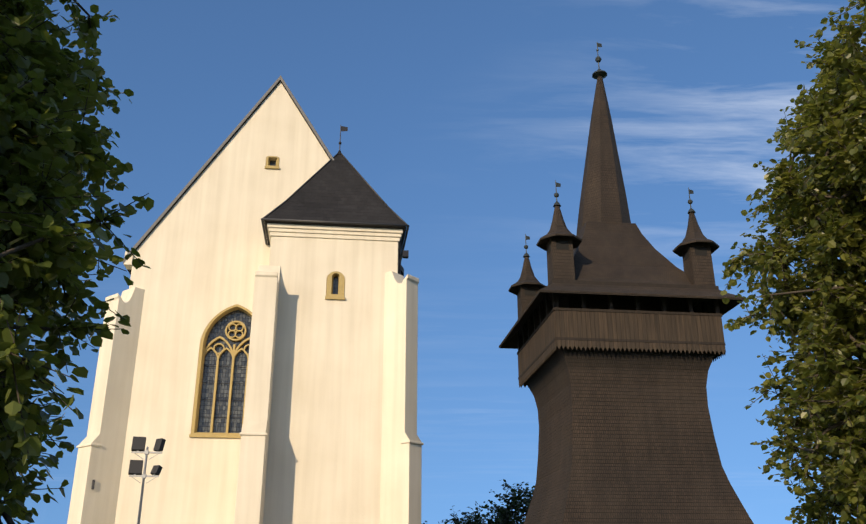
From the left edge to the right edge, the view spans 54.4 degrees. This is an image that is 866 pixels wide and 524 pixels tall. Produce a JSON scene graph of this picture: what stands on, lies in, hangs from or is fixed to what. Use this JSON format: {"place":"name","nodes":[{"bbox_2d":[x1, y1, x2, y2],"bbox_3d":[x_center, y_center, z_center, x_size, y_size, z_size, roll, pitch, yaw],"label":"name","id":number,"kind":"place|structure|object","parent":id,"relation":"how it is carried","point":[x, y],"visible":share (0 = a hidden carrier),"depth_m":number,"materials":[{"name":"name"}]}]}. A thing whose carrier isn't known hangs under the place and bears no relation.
{"place":"outdoors","nodes":[
{"label":"outdoors","id":0,"kind":"place"},
{"bbox_2d":[91,229,408,488],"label":"church fittings","id":1,"kind":"object","parent":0,"point":[405,253],"visible":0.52,"depth_m":44.70,"materials":[{"name":"black metal"}]},
{"bbox_2d":[1,0,865,523],"label":"sky","id":2,"kind":"structure","parent":0,"point":[464,117],"materials":[{"name":"blue"}]},
{"label":"ground","id":3,"kind":"structure","parent":0,"visible":0},
{"bbox_2d":[0,0,153,523],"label":"tree","id":4,"kind":"object","parent":3,"relation":"on","point":[51,149],"visible":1,"depth_m":8.77,"materials":[{"name":"green plant"}]},
{"bbox_2d":[115,82,329,523],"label":"church nave","id":5,"kind":"structure","parent":3,"relation":"on","point":[203,249],"depth_m":45.77,"materials":[{"name":"paint"}]},
{"bbox_2d":[189,304,251,437],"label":"gothic window","id":6,"kind":"structure","parent":5,"relation":"attached to","point":[220,394],"depth_m":44.71,"materials":[{"name":"grey glass"}]},
{"bbox_2d":[123,75,403,275],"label":"roof edge trim","id":7,"kind":"structure","parent":5,"relation":"on","point":[129,271],"depth_m":49.07,"materials":[{"name":"metal"}]},
{"bbox_2d":[265,156,278,168],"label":"gable window","id":8,"kind":"structure","parent":5,"relation":"on","point":[272,164],"depth_m":49.08,"materials":[{"name":"yellow stone"}]},
{"bbox_2d":[263,236,397,523],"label":"stair tower wall","id":9,"kind":"structure","parent":5,"relation":"attached to","point":[324,452],"depth_m":41.76,"materials":[{"name":"beige paint"}]},
{"bbox_2d":[325,271,344,299],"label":"window","id":10,"kind":"structure","parent":9,"relation":"attached to","point":[335,285],"depth_m":43.70,"materials":[{"name":"yellow stone"}]},
{"bbox_2d":[264,154,405,255],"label":"tower roof","id":11,"kind":"structure","parent":9,"relation":"on","point":[337,188],"depth_m":46.00,"materials":[{"name":"grey tile"}]},
{"bbox_2d":[261,152,408,260],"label":"trim","id":12,"kind":"structure","parent":11,"relation":"attached to","point":[335,222],"depth_m":44.78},
{"bbox_2d":[338,125,347,154],"bbox_3d":[-5.446,-7.273,50.373,0.544,2.150,0.319,-6,-22,15],"label":"weather vane","id":13,"kind":"object","parent":11,"relation":"on","point":[342,128],"visible":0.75,"depth_m":50.64,"materials":[{"name":"black metal"}]},
{"bbox_2d":[267,223,402,252],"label":"cornice","id":14,"kind":"structure","parent":9,"relation":"attached to","point":[332,232],"depth_m":44.56,"materials":[{"name":"beige paint"}]},
{"bbox_2d":[67,265,423,523],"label":"buttresses","id":15,"kind":"structure","parent":3,"relation":"on","point":[100,454],"depth_m":41.21,"materials":[{"name":"beige paint"}]},
{"bbox_2d":[446,501,510,523],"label":"tree","id":16,"kind":"object","parent":3,"relation":"on","point":[474,517],"visible":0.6,"depth_m":83.29,"materials":[{"name":"green plant"}]},
{"bbox_2d":[479,479,534,523],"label":"tree","id":17,"kind":"object","parent":3,"relation":"on","point":[504,514],"visible":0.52,"depth_m":75.87,"materials":[{"name":"green plant"}]},
{"bbox_2d":[524,347,753,523],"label":"bell tower body","id":18,"kind":"structure","parent":3,"relation":"on","point":[626,436],"depth_m":37.55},
{"bbox_2d":[517,279,725,387],"bbox_3d":[9.009,3.945,42.365,8.040,3.335,8.040,2,-21,-6],"label":"tower gallery","id":19,"kind":"object","parent":18,"relation":"attached to","point":[616,322],"visible":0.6,"depth_m":38.74,"materials":[{"name":"brown wood"}]},
{"bbox_2d":[499,76,744,348],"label":"spire roof","id":20,"kind":"structure","parent":19,"relation":"on","point":[615,245],"depth_m":42.32,"materials":[{"name":"brown wood"}]},
{"bbox_2d":[592,43,606,79],"bbox_3d":[9.506,-11.618,48.401,0.880,2.450,0.880,2,-21,-6],"label":"finial","id":21,"kind":"object","parent":20,"relation":"on","point":[599,72],"visible":0.83,"depth_m":48.04,"materials":[{"name":"black metal"}]},
{"bbox_2d":[508,180,718,335],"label":"corner turrets","id":22,"kind":"object","parent":20,"relation":"on","point":[694,249],"visible":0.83,"depth_m":40.28,"materials":[{"name":"brown wood"}]},
{"bbox_2d":[720,0,865,523],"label":"tree","id":23,"kind":"object","parent":3,"relation":"on","point":[827,326],"visible":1,"depth_m":15.38,"materials":[{"name":"green plant"}]},
{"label":"paved path and kerbs","id":24,"kind":"structure","parent":3,"relation":"on","visible":0},
{"bbox_2d":[128,436,165,523],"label":"floodlight mast","id":25,"kind":"object","parent":24,"relation":"on","point":[136,466],"visible":1,"depth_m":30.89,"materials":[{"name":"grey metal"}]}
]}

